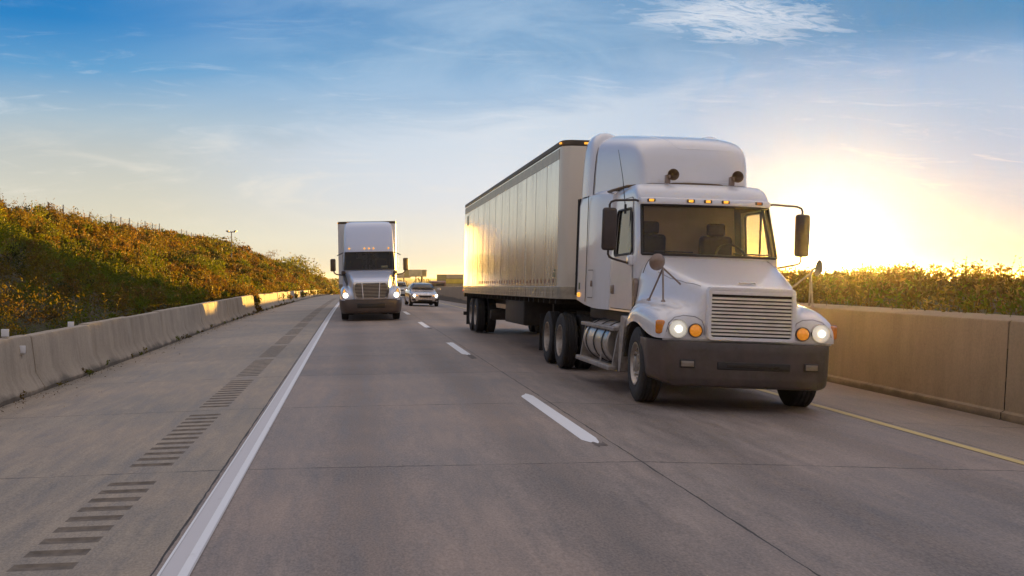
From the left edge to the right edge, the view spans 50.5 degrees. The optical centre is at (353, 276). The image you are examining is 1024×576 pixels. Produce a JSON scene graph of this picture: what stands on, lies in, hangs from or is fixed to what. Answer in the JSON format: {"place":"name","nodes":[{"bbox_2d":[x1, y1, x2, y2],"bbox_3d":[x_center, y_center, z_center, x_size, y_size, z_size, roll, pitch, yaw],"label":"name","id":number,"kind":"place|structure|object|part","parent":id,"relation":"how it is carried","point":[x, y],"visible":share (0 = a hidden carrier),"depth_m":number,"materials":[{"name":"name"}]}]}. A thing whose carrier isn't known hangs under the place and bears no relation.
{"place":"outdoors","nodes":[
{"label":"outdoors","id":0,"kind":"place"},
{"bbox_2d":[1,329,8,337],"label":"barrier reflector","id":1,"kind":"object","parent":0,"point":[4,333],"visible":1,"depth_m":17.19,"materials":[{"name":"white plastic"}]},
{"bbox_2d":[0,300,294,426],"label":"roadside litter","id":2,"kind":"object","parent":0,"point":[141,353],"visible":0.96,"depth_m":26.21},
{"bbox_2d":[0,294,340,575],"bbox_3d":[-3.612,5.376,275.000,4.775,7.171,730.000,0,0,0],"label":"shoulder","id":3,"kind":"object","parent":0,"point":[115,472],"visible":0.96,"depth_m":11.78},
{"bbox_2d":[0,335,44,406],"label":"concrete barrier","id":4,"kind":"object","parent":3,"relation":"on","point":[18,375],"visible":0.89,"depth_m":17.18,"materials":[{"name":"grey concrete"}]},
{"bbox_2d":[20,346,25,354],"bbox_3d":[-5.462,1.218,17.560,0.124,0.150,0.080,0,0,-9],"label":"barrier reflector","id":5,"kind":"object","parent":4,"relation":"attached to","point":[23,350],"visible":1,"depth_m":17.54,"materials":[{"name":"white plastic"}]},
{"bbox_2d":[25,325,100,390],"bbox_3d":[-5.607,1.534,20.200,0.708,1.062,3.994,0,0,0],"label":"concrete barrier","id":6,"kind":"object","parent":3,"relation":"on","point":[63,355],"visible":0.76,"depth_m":19.85,"materials":[{"name":"grey concrete"}]},
{"bbox_2d":[68,322,73,326],"bbox_3d":[-5.622,0.978,21.210,0.124,0.150,0.080,0,0,-9],"label":"barrier reflector","id":7,"kind":"object","parent":6,"relation":"attached to","point":[70,324],"visible":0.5,"depth_m":21.19,"materials":[{"name":"white plastic"}]},
{"bbox_2d":[79,316,138,369],"bbox_3d":[-5.615,1.527,24.201,0.707,1.085,3.994,0,0,0],"label":"concrete barrier","id":8,"kind":"object","parent":3,"relation":"on","point":[112,340],"visible":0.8,"depth_m":23.96,"materials":[{"name":"grey concrete"}]},
{"bbox_2d":[127,312,167,355],"bbox_3d":[-5.606,1.531,28.201,0.707,1.062,3.994,0,0,0],"label":"concrete barrier","id":9,"kind":"object","parent":3,"relation":"on","point":[146,328],"visible":0.69,"depth_m":28.02,"materials":[{"name":"grey concrete"}]},
{"bbox_2d":[152,307,188,344],"bbox_3d":[-5.612,1.524,32.200,0.706,1.082,3.994,0,0,0],"label":"concrete barrier","id":10,"kind":"object","parent":3,"relation":"on","point":[172,323],"visible":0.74,"depth_m":31.95,"materials":[{"name":"grey concrete"}]},
{"bbox_2d":[181,304,205,335],"bbox_3d":[-5.628,1.530,36.199,0.708,1.072,3.994,0,0,0],"label":"concrete barrier","id":11,"kind":"object","parent":3,"relation":"on","point":[193,323],"visible":0.6,"depth_m":36.07,"materials":[{"name":"grey concrete"}]},
{"bbox_2d":[197,301,219,330],"bbox_3d":[-5.634,1.530,40.199,0.707,1.076,3.994,0,0,0],"label":"concrete barrier","id":12,"kind":"object","parent":3,"relation":"on","point":[208,315],"visible":0.58,"depth_m":40.07,"materials":[{"name":"grey concrete"}]},
{"bbox_2d":[213,300,231,324],"bbox_3d":[-5.638,1.537,44.200,0.707,1.058,3.994,0,0,0],"label":"concrete barrier","id":13,"kind":"object","parent":3,"relation":"on","point":[221,312],"visible":0.61,"depth_m":44.07,"materials":[{"name":"grey concrete"}]},
{"bbox_2d":[222,298,240,320],"bbox_3d":[-5.630,1.536,48.200,0.706,1.060,3.994,0,0,0],"label":"concrete barrier","id":14,"kind":"object","parent":3,"relation":"on","point":[232,308],"visible":0.61,"depth_m":47.99,"materials":[{"name":"grey concrete"}]},
{"bbox_2d":[233,296,248,317],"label":"concrete barrier","id":15,"kind":"object","parent":3,"relation":"on","point":[242,306],"visible":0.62,"depth_m":51.94,"materials":[{"name":"grey concrete"}]},
{"bbox_2d":[245,295,256,314],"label":"concrete barrier","id":16,"kind":"object","parent":3,"relation":"on","point":[250,303],"visible":0.54,"depth_m":56.09,"materials":[{"name":"grey concrete"}]},
{"bbox_2d":[254,294,266,311],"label":"concrete barrier","id":17,"kind":"object","parent":3,"relation":"on","point":[261,296],"visible":0.36,"depth_m":62.96,"materials":[{"name":"grey concrete"}]},
{"bbox_2d":[263,294,270,309],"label":"concrete barrier","id":18,"kind":"object","parent":3,"relation":"on","point":[267,302],"visible":0.48,"depth_m":66.68,"materials":[{"name":"grey concrete"}]},
{"bbox_2d":[269,293,274,307],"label":"concrete barrier","id":19,"kind":"object","parent":3,"relation":"on","point":[271,299],"visible":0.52,"depth_m":71.05,"materials":[{"name":"grey concrete"}]},
{"bbox_2d":[273,292,279,305],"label":"concrete barrier","id":20,"kind":"object","parent":3,"relation":"on","point":[275,298],"visible":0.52,"depth_m":74.93,"materials":[{"name":"grey concrete"}]},
{"bbox_2d":[277,292,283,305],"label":"concrete barrier","id":21,"kind":"object","parent":3,"relation":"on","point":[280,301],"visible":0.47,"depth_m":78.36,"materials":[{"name":"grey concrete"}]},
{"bbox_2d":[312,290,332,296],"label":"concrete barrier","id":22,"kind":"object","parent":3,"relation":"on","point":[315,295],"visible":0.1,"depth_m":159.27,"materials":[{"name":"grey concrete"}]},
{"bbox_2d":[0,238,1023,415],"bbox_3d":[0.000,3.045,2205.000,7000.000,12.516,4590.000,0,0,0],"label":"ground","id":23,"kind":"structure","parent":0,"point":[36,327],"depth_m":27.81,"materials":[{"name":"green plant"}]},
{"bbox_2d":[14,200,50,220],"bbox_3d":[-14.815,-2.643,49.138,1.658,1.690,1.784,0,0,0],"label":"sapling","id":24,"kind":"object","parent":23,"relation":"on","point":[34,209],"visible":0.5,"depth_m":48.93,"materials":[{"name":"green plant"}]},
{"bbox_2d":[44,202,63,217],"bbox_3d":[-15.240,-2.930,54.025,1.085,1.642,1.367,0,0,-16],"label":"sapling","id":25,"kind":"object","parent":23,"relation":"on","point":[54,208],"visible":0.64,"depth_m":53.76,"materials":[{"name":"green plant"}]},
{"bbox_2d":[87,209,106,226],"bbox_3d":[-14.759,-2.868,60.023,1.845,1.828,1.553,0,0,0],"label":"sapling","id":26,"kind":"object","parent":23,"relation":"on","point":[95,220],"visible":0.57,"depth_m":59.92,"materials":[{"name":"green plant"}]},
{"bbox_2d":[48,203,235,245],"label":"chain link fence","id":27,"kind":"object","parent":23,"relation":"on","point":[110,215],"visible":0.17,"depth_m":79.73,"materials":[{"name":"metal"}]},
{"bbox_2d":[141,224,157,236],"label":"sapling","id":28,"kind":"object","parent":23,"relation":"on","point":[153,233],"visible":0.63,"depth_m":74.80,"materials":[{"name":"green plant"}]},
{"bbox_2d":[163,229,175,244],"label":"sapling","id":29,"kind":"object","parent":23,"relation":"on","point":[169,237],"visible":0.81,"depth_m":79.85,"materials":[{"name":"green plant"}]},
{"bbox_2d":[0,193,339,335],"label":"hillside scrub","id":30,"kind":"object","parent":23,"relation":"on","point":[158,261],"visible":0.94,"depth_m":45.33,"materials":[{"name":"green plant"}]},
{"bbox_2d":[204,234,227,246],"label":"sapling","id":31,"kind":"object","parent":23,"relation":"on","point":[209,239],"visible":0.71,"depth_m":98.95,"materials":[{"name":"green plant"}]},
{"bbox_2d":[213,236,237,255],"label":"sapling","id":32,"kind":"object","parent":23,"relation":"on","point":[228,244],"visible":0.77,"depth_m":103.97,"materials":[{"name":"green plant"}]},
{"bbox_2d":[226,230,236,257],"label":"lamp pole","id":33,"kind":"object","parent":23,"relation":"on","point":[231,237],"visible":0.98,"depth_m":106.94,"materials":[{"name":"metal"}]},
{"bbox_2d":[232,242,248,256],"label":"sapling","id":34,"kind":"object","parent":23,"relation":"on","point":[241,249],"visible":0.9,"depth_m":108.09,"materials":[{"name":"green plant"}]},
{"bbox_2d":[232,285,262,311],"bbox_3d":[-6.027,1.247,59.178,1.887,1.660,3.322,0,0,0],"label":"bush","id":35,"kind":"object","parent":23,"relation":"on","point":[242,291],"visible":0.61,"depth_m":59.25,"materials":[{"name":"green plant"}]},
{"bbox_2d":[261,250,277,262],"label":"sapling","id":36,"kind":"object","parent":23,"relation":"on","point":[273,254],"visible":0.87,"depth_m":140.06,"materials":[{"name":"green plant"}]},
{"bbox_2d":[269,256,303,270],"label":"tree","id":37,"kind":"object","parent":23,"relation":"on","point":[288,264],"visible":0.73,"depth_m":166.95,"materials":[{"name":"green plant"}]},
{"bbox_2d":[284,252,317,277],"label":"tree","id":38,"kind":"object","parent":23,"relation":"on","point":[301,266],"visible":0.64,"depth_m":184.68,"materials":[{"name":"green plant"}]},
{"bbox_2d":[294,262,320,278],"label":"tree","id":39,"kind":"object","parent":23,"relation":"on","point":[312,272],"visible":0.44,"depth_m":205.03,"materials":[{"name":"green plant"}]},
{"bbox_2d":[312,270,326,282],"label":"tree","id":40,"kind":"object","parent":23,"relation":"on","point":[319,277],"visible":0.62,"depth_m":231.05,"materials":[{"name":"green plant"}]},
{"bbox_2d":[323,276,430,286],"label":"woods","id":41,"kind":"object","parent":23,"relation":"on","point":[426,281],"visible":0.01,"depth_m":722.62,"materials":[{"name":"green plant"}]},
{"bbox_2d":[396,274,410,281],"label":"billboard","id":42,"kind":"object","parent":23,"relation":"on","point":[400,276],"visible":0.3,"depth_m":520.00,"materials":[{"name":"metal"}]},
{"bbox_2d":[404,270,426,282],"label":"billboard","id":43,"kind":"object","parent":23,"relation":"on","point":[416,273],"visible":0.83,"depth_m":430.00,"materials":[{"name":"metal"}]},
{"bbox_2d":[429,281,445,286],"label":"van","id":44,"kind":"object","parent":23,"relation":"on","point":[438,283],"visible":0.06,"depth_m":150.08,"materials":[{"name":"paint"}]},
{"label":"rear window","id":45,"kind":"part","parent":44,"relation":"part of","materials":[{"name":"glass"}]},
{"bbox_2d":[437,274,463,285],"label":"billboard","id":46,"kind":"object","parent":23,"relation":"on","point":[454,279],"visible":0.52,"depth_m":300.00,"materials":[{"name":"metal"}]},
{"bbox_2d":[434,286,1023,424],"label":"median wall","id":47,"kind":"structure","parent":23,"relation":"on","point":[957,361],"depth_m":15.87,"materials":[{"name":"concrete"}]},
{"bbox_2d":[778,256,1023,401],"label":"roadside thicket","id":48,"kind":"object","parent":23,"relation":"on","point":[834,287],"visible":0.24,"depth_m":22.57,"materials":[{"name":"green plant"}]},
{"bbox_2d":[0,0,1023,277],"label":"sky","id":49,"kind":"structure","parent":0,"point":[896,126],"materials":[{"name":"blue"}]},
{"bbox_2d":[149,296,1023,575],"bbox_3d":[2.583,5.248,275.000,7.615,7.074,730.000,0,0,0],"label":"road","id":50,"kind":"structure","parent":0,"point":[404,444],"depth_m":9.11,"materials":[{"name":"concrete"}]},
{"bbox_2d":[157,302,338,575],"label":"edge line","id":51,"kind":"object","parent":50,"relation":"on","point":[179,558],"visible":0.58,"depth_m":8.93,"materials":[{"name":"white paint"}]},
{"bbox_2d":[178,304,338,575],"bbox_3d":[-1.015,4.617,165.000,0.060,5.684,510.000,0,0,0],"label":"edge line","id":52,"kind":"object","parent":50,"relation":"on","point":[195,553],"visible":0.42,"depth_m":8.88,"materials":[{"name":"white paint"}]},
{"bbox_2d":[337,221,396,289],"bbox_3d":[0.571,-0.366,55.965,2.680,4.200,16.190,-1,0,0],"label":"semi trailer","id":53,"kind":"object","parent":50,"relation":"on","point":[341,225],"visible":0.09,"depth_m":47.92,"materials":[{"name":"white paint"}]},
{"bbox_2d":[330,222,407,319],"bbox_3d":[0.637,-0.300,46.242,3.220,4.080,8.915,-1,0,0],"label":"semi truck","id":54,"kind":"object","parent":50,"relation":"on","point":[369,272],"visible":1,"depth_m":43.91,"materials":[{"name":"white paint"}]},
{"bbox_2d":[397,282,406,295],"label":"suv","id":55,"kind":"object","parent":50,"relation":"on","point":[402,286],"visible":0.2,"depth_m":117.20,"materials":[{"name":"white paint"}]},
{"bbox_2d":[404,283,439,305],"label":"sedan","id":56,"kind":"object","parent":50,"relation":"on","point":[422,293],"visible":1,"depth_m":65.66,"materials":[{"name":"silver metal"}]},
{"bbox_2d":[404,311,598,442],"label":"lane line","id":57,"kind":"object","parent":50,"relation":"on","point":[571,426],"visible":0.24,"depth_m":13.10,"materials":[{"name":"white paint"}]},
{"bbox_2d":[428,328,607,446],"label":"scuff mark","id":58,"kind":"object","parent":50,"relation":"on","point":[594,443],"visible":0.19,"depth_m":10.92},
{"bbox_2d":[463,140,590,332],"bbox_3d":[5.092,-0.372,27.983,2.680,4.160,16.190,2,-1,0],"label":"semi trailer","id":59,"kind":"object","parent":50,"relation":"on","point":[520,242],"visible":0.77,"depth_m":24.20,"materials":[{"name":"metal"}]},
{"bbox_2d":[539,133,836,406],"bbox_3d":[5.166,-0.339,18.029,3.050,4.225,8.582,2,0,0],"label":"semi truck","id":60,"kind":"object","parent":50,"relation":"on","point":[676,284],"visible":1,"depth_m":15.58,"materials":[{"name":"white paint"}]},
{"bbox_3d":[4.131,-0.348,16.388,0.131,1.714,1.407,2,0,0],"label":"door","id":61,"kind":"part","parent":60,"relation":"part of","materials":[{"name":"white paint"}]},
{"bbox_3d":[6.185,-0.275,16.389,0.115,1.715,1.407,0,0,-2],"label":"door","id":62,"kind":"part","parent":60,"relation":"part of","materials":[{"name":"white paint"}]},
{"bbox_2d":[404,296,1023,464],"bbox_3d":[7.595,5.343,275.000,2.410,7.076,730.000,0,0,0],"label":"shoulder","id":63,"kind":"object","parent":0,"point":[999,437],"visible":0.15,"depth_m":13.81},
{"bbox_2d":[442,303,1023,464],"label":"median line","id":64,"kind":"object","parent":63,"relation":"on","point":[941,440],"visible":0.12,"depth_m":12.23,"materials":[{"name":"yellow paint"}]}
]}

